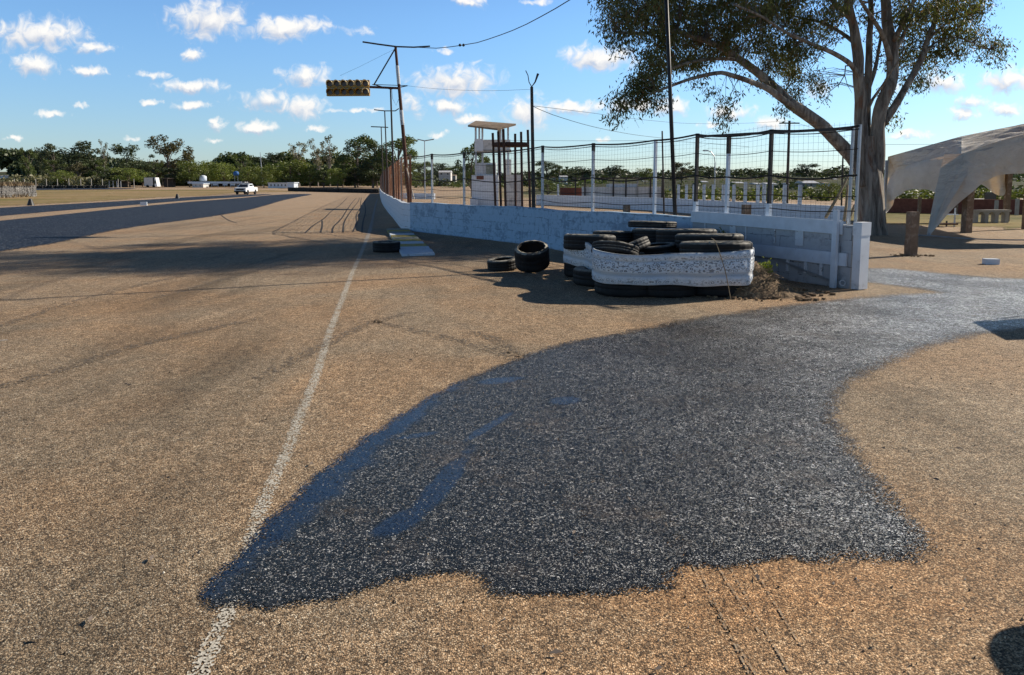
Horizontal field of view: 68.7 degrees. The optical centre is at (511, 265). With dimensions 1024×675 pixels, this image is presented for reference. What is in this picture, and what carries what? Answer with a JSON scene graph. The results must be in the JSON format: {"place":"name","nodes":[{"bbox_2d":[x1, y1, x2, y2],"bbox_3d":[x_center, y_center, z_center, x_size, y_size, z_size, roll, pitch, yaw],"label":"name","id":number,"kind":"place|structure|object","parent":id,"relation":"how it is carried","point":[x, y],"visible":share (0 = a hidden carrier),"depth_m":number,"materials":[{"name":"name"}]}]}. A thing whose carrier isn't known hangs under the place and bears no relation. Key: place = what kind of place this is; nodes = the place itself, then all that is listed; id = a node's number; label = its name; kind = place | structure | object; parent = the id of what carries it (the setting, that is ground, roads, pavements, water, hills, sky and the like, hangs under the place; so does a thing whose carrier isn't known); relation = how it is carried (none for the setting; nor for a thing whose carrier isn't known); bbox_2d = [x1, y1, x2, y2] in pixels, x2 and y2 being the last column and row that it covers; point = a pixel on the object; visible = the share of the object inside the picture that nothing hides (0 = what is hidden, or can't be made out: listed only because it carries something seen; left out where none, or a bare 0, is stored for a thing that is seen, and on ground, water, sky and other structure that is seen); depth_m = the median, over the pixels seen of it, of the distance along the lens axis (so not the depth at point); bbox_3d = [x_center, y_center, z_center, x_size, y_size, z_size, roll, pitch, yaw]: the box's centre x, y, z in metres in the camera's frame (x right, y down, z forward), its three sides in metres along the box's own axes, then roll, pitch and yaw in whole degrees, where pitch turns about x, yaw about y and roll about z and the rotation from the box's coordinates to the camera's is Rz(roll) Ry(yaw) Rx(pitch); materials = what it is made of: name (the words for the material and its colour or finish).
{"place":"outdoors","nodes":[
{"label":"outdoors","id":0,"kind":"place"},
{"bbox_2d":[0,189,297,205],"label":"grass field","id":1,"kind":"structure","parent":0,"point":[101,195],"depth_m":117.88,"materials":[{"name":"plant"}]},
{"bbox_2d":[0,181,39,197],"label":"dry grass","id":2,"kind":"structure","parent":1,"relation":"on","point":[15,183],"depth_m":92.91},
{"bbox_2d":[491,129,530,206],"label":"ring platform","id":3,"kind":"structure","parent":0,"point":[514,144],"depth_m":21.77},
{"bbox_2d":[0,186,1023,674],"bbox_3d":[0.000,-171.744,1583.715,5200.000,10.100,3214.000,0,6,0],"label":"ground","id":4,"kind":"structure","parent":0,"point":[92,478],"depth_m":4.51,"materials":[{"name":"asphalt"}]},
{"bbox_2d":[40,159,67,175],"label":"tree","id":5,"kind":"object","parent":4,"relation":"on","point":[49,163],"visible":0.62,"depth_m":236.84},
{"bbox_2d":[0,174,118,186],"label":"paddock scrub","id":6,"kind":"object","parent":4,"relation":"on","point":[41,180],"visible":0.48,"depth_m":210.52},
{"bbox_2d":[48,169,76,182],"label":"tree","id":7,"kind":"object","parent":4,"relation":"on","point":[59,174],"visible":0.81,"depth_m":208.70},
{"bbox_2d":[64,162,90,177],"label":"tree","id":8,"kind":"object","parent":4,"relation":"on","point":[83,169],"visible":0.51,"depth_m":220.23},
{"bbox_2d":[36,188,133,189],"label":"track loop","id":9,"kind":"object","parent":4,"relation":"on","point":[78,188],"visible":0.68,"depth_m":187.42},
{"bbox_2d":[0,147,184,185],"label":"distant wood","id":10,"kind":"object","parent":4,"relation":"on","point":[9,160],"visible":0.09,"depth_m":335.06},
{"bbox_2d":[82,159,108,176],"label":"tree","id":11,"kind":"object","parent":4,"relation":"on","point":[97,168],"visible":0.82,"depth_m":223.35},
{"bbox_2d":[108,167,151,186],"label":"tree","id":12,"kind":"object","parent":4,"relation":"on","point":[131,173],"visible":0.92,"depth_m":209.66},
{"bbox_2d":[0,194,269,215],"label":"tarred track strip","id":13,"kind":"object","parent":4,"relation":"on","point":[4,211],"visible":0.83,"depth_m":56.94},
{"bbox_2d":[128,163,156,186],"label":"tree","id":14,"kind":"object","parent":4,"relation":"on","point":[145,166],"visible":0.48,"depth_m":222.32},
{"bbox_2d":[144,177,160,187],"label":"parked van","id":15,"kind":"object","parent":4,"relation":"on","point":[153,182],"visible":1,"depth_m":203.77,"materials":[{"name":"paint"}]},
{"bbox_2d":[0,194,311,250],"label":"tarred track strip","id":16,"kind":"object","parent":4,"relation":"on","point":[27,232],"visible":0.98,"depth_m":34.22,"materials":[{"name":"asphalt"}]},
{"bbox_2d":[157,167,187,186],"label":"tree","id":17,"kind":"object","parent":4,"relation":"on","point":[169,170],"visible":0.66,"depth_m":215.18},
{"bbox_2d":[174,161,208,186],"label":"tree","id":18,"kind":"object","parent":4,"relation":"on","point":[186,166],"visible":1,"depth_m":212.91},
{"bbox_2d":[191,160,221,181],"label":"tree","id":19,"kind":"object","parent":4,"relation":"on","point":[206,165],"visible":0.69,"depth_m":220.00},
{"bbox_2d":[188,182,247,186],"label":"shed","id":20,"kind":"structure","parent":4,"relation":"on","point":[223,184],"depth_m":210.61,"materials":[{"name":"white paint"}]},
{"bbox_2d":[206,162,241,181],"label":"tree","id":21,"kind":"object","parent":4,"relation":"on","point":[226,175],"visible":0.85,"depth_m":221.66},
{"bbox_2d":[234,184,257,194],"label":"pickup truck","id":22,"kind":"object","parent":4,"relation":"on","point":[245,188],"visible":0.99,"depth_m":118.06,"materials":[{"name":"white paint"}]},
{"bbox_2d":[232,166,261,183],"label":"tree","id":23,"kind":"object","parent":4,"relation":"on","point":[246,175],"visible":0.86,"depth_m":213.14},
{"bbox_2d":[251,170,274,187],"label":"tree","id":24,"kind":"object","parent":4,"relation":"on","point":[263,176],"visible":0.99,"depth_m":195.92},
{"bbox_2d":[0,259,526,387],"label":"skid marks","id":25,"kind":"object","parent":4,"relation":"on","point":[377,322],"visible":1,"depth_m":7.80,"materials":[{"name":"rubber"}]},
{"bbox_2d":[257,165,286,185],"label":"tree","id":26,"kind":"object","parent":4,"relation":"on","point":[274,178],"visible":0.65,"depth_m":201.24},
{"bbox_2d":[187,241,366,674],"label":"road marking","id":27,"kind":"object","parent":4,"relation":"on","point":[202,653],"visible":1,"depth_m":3.82,"materials":[{"name":"white paint"}]},
{"bbox_2d":[160,151,395,185],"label":"distant wood","id":28,"kind":"object","parent":4,"relation":"on","point":[227,159],"visible":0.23,"depth_m":256.91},
{"bbox_2d":[274,159,305,182],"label":"tree","id":29,"kind":"object","parent":4,"relation":"on","point":[292,166],"visible":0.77,"depth_m":205.00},
{"bbox_2d":[221,198,366,232],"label":"tar seams","id":30,"kind":"object","parent":4,"relation":"on","point":[338,221],"visible":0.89,"depth_m":32.40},
{"bbox_2d":[296,162,322,186],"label":"tree","id":31,"kind":"object","parent":4,"relation":"on","point":[306,168],"visible":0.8,"depth_m":205.54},
{"bbox_2d":[312,168,331,187],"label":"tree","id":32,"kind":"object","parent":4,"relation":"on","point":[320,180],"visible":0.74,"depth_m":200.03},
{"bbox_2d":[324,168,350,187],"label":"tree","id":33,"kind":"object","parent":4,"relation":"on","point":[340,175],"visible":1,"depth_m":193.22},
{"bbox_2d":[342,168,367,187],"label":"tree","id":34,"kind":"object","parent":4,"relation":"on","point":[348,179],"visible":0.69,"depth_m":202.65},
{"bbox_2d":[353,158,387,187],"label":"tree","id":35,"kind":"object","parent":4,"relation":"on","point":[369,176],"visible":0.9,"depth_m":197.35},
{"bbox_2d":[361,140,388,186],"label":"tree","id":36,"kind":"object","parent":4,"relation":"on","point":[372,145],"visible":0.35,"depth_m":206.41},
{"bbox_2d":[340,41,429,202],"bbox_3d":[-4.429,-4.541,26.331,3.164,6.553,0.201,0,6,0],"label":"signal mast","id":37,"kind":"object","parent":4,"relation":"on","point":[401,122],"visible":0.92,"depth_m":26.15,"materials":[{"name":"brown metal"}]},
{"bbox_2d":[326,79,369,95],"bbox_3d":[-5.707,-6.171,25.967,1.517,0.534,0.365,0,6,4],"label":"signal light box","id":38,"kind":"object","parent":37,"relation":"attached to","point":[349,87],"visible":1,"depth_m":25.99,"materials":[{"name":"gold metal"}]},
{"bbox_2d":[372,240,399,252],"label":"tyre","id":39,"kind":"object","parent":4,"relation":"on","point":[384,246],"visible":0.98,"depth_m":17.67,"materials":[{"name":"rubber"}]},
{"bbox_2d":[375,85,405,197],"bbox_3d":[-5.721,-5.430,35.622,1.608,6.304,0.110,0,6,0],"label":"light mast","id":40,"kind":"object","parent":4,"relation":"on","point":[392,141],"visible":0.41,"depth_m":35.53,"materials":[{"name":"metal"}]},
{"bbox_2d":[387,228,434,255],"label":"striped kerb","id":41,"kind":"structure","parent":4,"relation":"on","point":[412,244],"depth_m":19.68,"materials":[{"name":"yellow paint"}]},
{"bbox_2d":[412,161,434,187],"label":"tree","id":42,"kind":"object","parent":4,"relation":"on","point":[420,177],"visible":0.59,"depth_m":203.03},
{"bbox_2d":[454,141,490,196],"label":"tree","id":43,"kind":"object","parent":4,"relation":"on","point":[470,169],"visible":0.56,"depth_m":96.97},
{"bbox_2d":[468,121,520,205],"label":"lookout tower","id":44,"kind":"structure","parent":4,"relation":"on","point":[481,145],"depth_m":51.71,"materials":[{"name":"white paint"}]},
{"bbox_2d":[487,256,516,270],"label":"tyre","id":45,"kind":"object","parent":4,"relation":"on","point":[504,263],"visible":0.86,"depth_m":13.90,"materials":[{"name":"rubber"}]},
{"bbox_2d":[1,271,1022,672],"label":"loose chips","id":46,"kind":"object","parent":4,"relation":"on","point":[545,525],"visible":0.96,"depth_m":3.20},
{"bbox_2d":[21,285,1012,669],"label":"fallen leaves","id":47,"kind":"object","parent":4,"relation":"on","point":[573,531],"visible":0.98,"depth_m":3.38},
{"bbox_2d":[514,240,549,272],"bbox_3d":[0.363,-0.172,13.586,0.628,0.385,0.630,-5,27,1],"label":"tyre","id":48,"kind":"object","parent":4,"relation":"on","point":[531,256],"visible":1,"depth_m":13.40,"materials":[{"name":"rubber"}]},
{"bbox_2d":[526,71,538,207],"bbox_3d":[0.533,-2.863,19.954,0.368,4.585,0.115,0,6,0],"label":"pronged pole","id":49,"kind":"object","parent":4,"relation":"on","point":[532,146],"visible":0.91,"depth_m":19.87,"materials":[{"name":"metal"}]},
{"bbox_2d":[564,262,576,276],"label":"barrier tyre","id":50,"kind":"object","parent":4,"relation":"on","point":[568,269],"visible":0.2,"depth_m":12.96,"materials":[{"name":"rubber"}]},
{"bbox_2d":[563,233,592,269],"bbox_3d":[1.089,-0.234,12.577,0.260,0.467,2.348,-1,6,-9],"label":"tread band","id":51,"kind":"object","parent":50,"relation":"attached to","point":[579,257],"visible":0.51,"depth_m":12.36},
{"bbox_2d":[560,188,581,195],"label":"brick wall","id":52,"kind":"structure","parent":4,"relation":"on","point":[572,191],"depth_m":79.61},
{"bbox_2d":[573,266,594,286],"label":"barrier tyre","id":53,"kind":"object","parent":4,"relation":"on","point":[582,275],"visible":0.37,"depth_m":11.79,"materials":[{"name":"rubber"}]},
{"bbox_2d":[198,268,1023,612],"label":"fresh tar patch","id":54,"kind":"object","parent":4,"relation":"on","point":[628,540],"visible":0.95,"depth_m":4.23,"materials":[{"name":"asphalt"}]},
{"bbox_2d":[594,281,647,296],"bbox_3d":[1.692,0.272,11.064,0.938,0.270,0.939,0,6,0],"label":"barrier tyre","id":55,"kind":"object","parent":4,"relation":"on","point":[618,290],"visible":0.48,"depth_m":10.64,"materials":[{"name":"rubber"}]},
{"bbox_2d":[379,188,871,289],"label":"block wall","id":56,"kind":"structure","parent":4,"relation":"on","point":[833,252],"depth_m":14.05,"materials":[{"name":"white paint"}]},
{"bbox_2d":[380,154,411,201],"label":"rusty fence","id":57,"kind":"object","parent":56,"relation":"on","point":[386,185],"visible":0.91,"depth_m":32.31,"materials":[{"name":"orange"}]},
{"bbox_2d":[411,123,861,224],"bbox_3d":[1.339,-2.225,18.782,1.044,1.667,16.815,-4,7,-31],"label":"fence","id":58,"kind":"object","parent":56,"relation":"on","point":[849,196],"visible":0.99,"depth_m":14.23,"materials":[{"name":"metal"}]},
{"bbox_2d":[665,0,676,214],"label":"tall pole","id":59,"kind":"object","parent":4,"relation":"on","point":[671,127],"visible":0.73,"depth_m":14.99,"materials":[{"name":"black metal"}]},
{"bbox_2d":[648,285,695,297],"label":"barrier tyre","id":60,"kind":"object","parent":4,"relation":"on","point":[670,291],"visible":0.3,"depth_m":10.59,"materials":[{"name":"rubber"}]},
{"bbox_2d":[536,182,847,224],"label":"paddock wall","id":61,"kind":"structure","parent":4,"relation":"on","point":[622,201],"depth_m":38.25,"materials":[{"name":"white paint"}]},
{"bbox_2d":[411,165,1023,185],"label":"distant wood","id":62,"kind":"object","parent":4,"relation":"on","point":[718,173],"visible":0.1,"depth_m":396.88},
{"bbox_2d":[695,286,739,296],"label":"barrier tyre","id":63,"kind":"object","parent":4,"relation":"on","point":[720,291],"visible":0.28,"depth_m":10.66,"materials":[{"name":"rubber"}]},
{"bbox_2d":[691,562,800,674],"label":"tyre ruts","id":64,"kind":"structure","parent":4,"relation":"on","point":[736,645],"depth_m":2.78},
{"bbox_2d":[707,261,835,301],"bbox_3d":[3.675,0.182,11.033,2.045,0.500,1.548,0,6,0],"label":"dirt mound","id":65,"kind":"object","parent":4,"relation":"on","point":[764,285],"visible":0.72,"depth_m":10.67,"materials":[{"name":"soil"}]},
{"bbox_2d":[586,0,1020,235],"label":"eucalyptus tree","id":66,"kind":"object","parent":4,"relation":"on","point":[871,203],"visible":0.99,"depth_m":22.93,"materials":[{"name":"green plant"}]},
{"bbox_2d":[807,182,845,194],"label":"tree","id":67,"kind":"object","parent":4,"relation":"on","point":[831,186],"visible":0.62,"depth_m":79.31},
{"bbox_2d":[664,187,1023,201],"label":"green undergrowth","id":68,"kind":"object","parent":4,"relation":"on","point":[1018,194],"visible":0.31,"depth_m":75.22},
{"bbox_2d":[904,212,919,255],"bbox_3d":[9.020,-0.708,16.898,0.211,1.018,0.186,-1,6,-12],"label":"timber post","id":69,"kind":"object","parent":4,"relation":"on","point":[911,234],"visible":0.94,"depth_m":16.83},
{"bbox_2d":[851,209,1021,229],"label":"grass verge","id":70,"kind":"object","parent":4,"relation":"on","point":[1013,222],"depth_m":33.27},
{"bbox_2d":[779,121,799,203],"bbox_3d":[13.871,-4.882,37.693,1.000,4.766,0.158,0,6,0],"label":"utility pole","id":71,"kind":"object","parent":70,"relation":"on","point":[789,123],"visible":0.76,"depth_m":37.57,"materials":[{"name":"metal"}]},
{"bbox_2d":[973,210,1011,222],"bbox_3d":[20.072,-2.082,31.459,1.561,0.545,0.350,0,6,0],"label":"concrete bench","id":72,"kind":"object","parent":70,"relation":"on","point":[995,216],"visible":0.98,"depth_m":31.33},
{"bbox_2d":[884,124,1023,234],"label":"canvas tent","id":73,"kind":"object","parent":4,"relation":"on","point":[951,174],"visible":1,"depth_m":24.73,"materials":[{"name":"fabric"}]},
{"bbox_2d":[888,197,1022,214],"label":"red wall","id":74,"kind":"structure","parent":4,"relation":"on","point":[920,204],"depth_m":40.76,"materials":[{"name":"concrete"}]},
{"bbox_2d":[0,172,1023,194],"bbox_3d":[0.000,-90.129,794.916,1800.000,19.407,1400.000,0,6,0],"label":"hillside","id":75,"kind":"structure","parent":0,"point":[708,183],"depth_m":190.42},
{"bbox_2d":[18,148,37,176],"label":"tree","id":76,"kind":"object","parent":75,"relation":"on","point":[26,167],"visible":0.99,"depth_m":261.86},
{"bbox_2d":[33,147,48,176],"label":"tree","id":77,"kind":"object","parent":75,"relation":"on","point":[40,163],"visible":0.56,"depth_m":266.91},
{"bbox_2d":[41,143,66,170],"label":"tree","id":78,"kind":"object","parent":75,"relation":"on","point":[47,152],"visible":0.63,"depth_m":259.24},
{"bbox_2d":[52,140,106,174],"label":"tree","id":79,"kind":"object","parent":75,"relation":"on","point":[73,154],"visible":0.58,"depth_m":253.27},
{"bbox_2d":[81,147,105,175],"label":"tree","id":80,"kind":"object","parent":75,"relation":"on","point":[92,157],"visible":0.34,"depth_m":258.92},
{"bbox_2d":[108,143,144,185],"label":"tree","id":81,"kind":"object","parent":75,"relation":"on","point":[123,162],"visible":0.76,"depth_m":251.69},
{"bbox_2d":[141,134,194,177],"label":"tree","id":82,"kind":"object","parent":75,"relation":"on","point":[166,151],"visible":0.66,"depth_m":234.35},
{"bbox_2d":[230,154,251,172],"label":"tree","id":83,"kind":"object","parent":75,"relation":"on","point":[237,163],"visible":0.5,"depth_m":241.50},
{"bbox_2d":[264,152,285,165],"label":"tree","id":84,"kind":"object","parent":75,"relation":"on","point":[273,158],"visible":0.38,"depth_m":296.42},
{"bbox_2d":[288,141,308,185],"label":"tree","id":85,"kind":"object","parent":75,"relation":"on","point":[298,156],"visible":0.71,"depth_m":229.65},
{"bbox_2d":[307,138,323,186],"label":"tree","id":86,"kind":"object","parent":75,"relation":"on","point":[317,159],"visible":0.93,"depth_m":225.57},
{"bbox_2d":[320,134,337,186],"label":"tree","id":87,"kind":"object","parent":75,"relation":"on","point":[330,160],"visible":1,"depth_m":223.01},
{"bbox_2d":[336,133,379,186],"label":"tree","id":88,"kind":"object","parent":75,"relation":"on","point":[363,140],"visible":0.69,"depth_m":210.77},
{"bbox_2d":[372,135,423,184],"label":"tree","id":89,"kind":"object","parent":75,"relation":"on","point":[399,145],"visible":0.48,"depth_m":201.99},
{"bbox_2d":[535,161,558,180],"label":"tree","id":90,"kind":"object","parent":75,"relation":"on","point":[549,165],"visible":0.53,"depth_m":246.93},
{"bbox_2d":[670,162,691,182],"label":"tree","id":91,"kind":"object","parent":75,"relation":"on","point":[682,169],"visible":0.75,"depth_m":187.58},
{"bbox_2d":[412,177,1023,189],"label":"hillside scrub","id":92,"kind":"object","parent":75,"relation":"on","point":[416,185],"visible":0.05,"depth_m":210.04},
{"bbox_2d":[790,163,820,176],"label":"tree","id":93,"kind":"object","parent":75,"relation":"on","point":[801,170],"visible":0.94,"depth_m":326.17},
{"bbox_2d":[0,0,1023,173],"label":"sky","id":94,"kind":"structure","parent":0,"point":[217,77],"materials":[{"name":"blue"}]},
{"bbox_2d":[572,177,662,197],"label":"white building","id":95,"kind":"structure","parent":0,"point":[625,188],"depth_m":75.61,"materials":[{"name":"paint"}]},
{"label":"barrier tyre","id":96,"kind":"object","parent":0,"visible":0},
{"bbox_2d":[679,240,752,252],"bbox_3d":[2.990,-0.226,10.998,1.038,0.275,1.039,-1,3,0],"label":"barrier tyre","id":97,"kind":"object","parent":96,"relation":"on","point":[708,246],"visible":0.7,"depth_m":10.58,"materials":[{"name":"rubber"}]},
{"bbox_2d":[592,247,753,286],"bbox_3d":[2.421,-0.030,11.196,2.480,0.528,1.549,0,6,0],"label":"tread band","id":98,"kind":"object","parent":97,"relation":"attached to","point":[698,269],"visible":0.93,"depth_m":10.46,"materials":[{"name":"rubber"}]},
{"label":"barrier tyre","id":99,"kind":"object","parent":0,"visible":0},
{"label":"barrier tyre","id":100,"kind":"object","parent":99,"relation":"on","visible":0},
{"bbox_2d":[563,234,615,249],"bbox_3d":[1.310,-0.400,12.638,0.878,0.265,0.879,1,3,0],"label":"barrier tyre","id":101,"kind":"object","parent":100,"relation":"on","point":[574,241],"visible":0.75,"depth_m":12.28,"materials":[{"name":"rubber"}]},
{"bbox_2d":[609,236,650,253],"bbox_3d":[1.826,-0.255,11.804,0.718,0.175,0.720,-24,-2,3],"label":"barrier tyre","id":102,"kind":"object","parent":100,"relation":"on","point":[641,243],"visible":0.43,"depth_m":11.51,"materials":[{"name":"rubber"}]},
{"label":"barrier tyre","id":103,"kind":"object","parent":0,"visible":0},
{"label":"barrier tyre","id":104,"kind":"object","parent":103,"relation":"on","visible":0},
{"bbox_2d":[639,242,678,254],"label":"barrier tyre","id":105,"kind":"object","parent":104,"relation":"on","point":[655,248],"visible":0.41,"depth_m":12.02,"materials":[{"name":"rubber"}]},
{"bbox_2d":[675,233,743,249],"bbox_3d":[3.177,-0.390,12.086,1.077,0.265,1.079,0,3,0],"label":"barrier tyre","id":106,"kind":"object","parent":104,"relation":"on","point":[680,238],"visible":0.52,"depth_m":11.68,"materials":[{"name":"rubber"}]},
{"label":"barrier tyre","id":107,"kind":"object","parent":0,"visible":0},
{"bbox_2d":[656,229,716,241],"bbox_3d":[3.030,-0.507,13.029,1.037,0.275,1.039,0,3,0],"label":"barrier tyre","id":108,"kind":"object","parent":107,"relation":"on","point":[665,235],"visible":0.56,"depth_m":12.65,"materials":[{"name":"rubber"}]},
{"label":"barrier tyre","id":109,"kind":"object","parent":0,"visible":0},
{"bbox_2d":[593,231,631,242],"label":"barrier tyre","id":110,"kind":"object","parent":109,"relation":"on","point":[624,236],"visible":0.52,"depth_m":13.84,"materials":[{"name":"rubber"}]},
{"bbox_2d":[632,228,658,242],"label":"barrier tyre","id":111,"kind":"object","parent":109,"relation":"on","point":[649,233],"visible":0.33,"depth_m":13.56,"materials":[{"name":"rubber"}]},
{"bbox_2d":[628,221,676,227],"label":"barrier tyre","id":112,"kind":"object","parent":111,"relation":"on","point":[654,224],"visible":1,"depth_m":13.91,"materials":[{"name":"rubber"}]},
{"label":"barrier tyre","id":113,"kind":"object","parent":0,"visible":0},
{"bbox_2d":[591,240,638,254],"bbox_3d":[1.571,-0.238,11.412,0.718,0.175,0.720,8,-8,-1],"label":"barrier tyre","id":114,"kind":"object","parent":113,"relation":"on","point":[620,247],"visible":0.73,"depth_m":11.10,"materials":[{"name":"rubber"}]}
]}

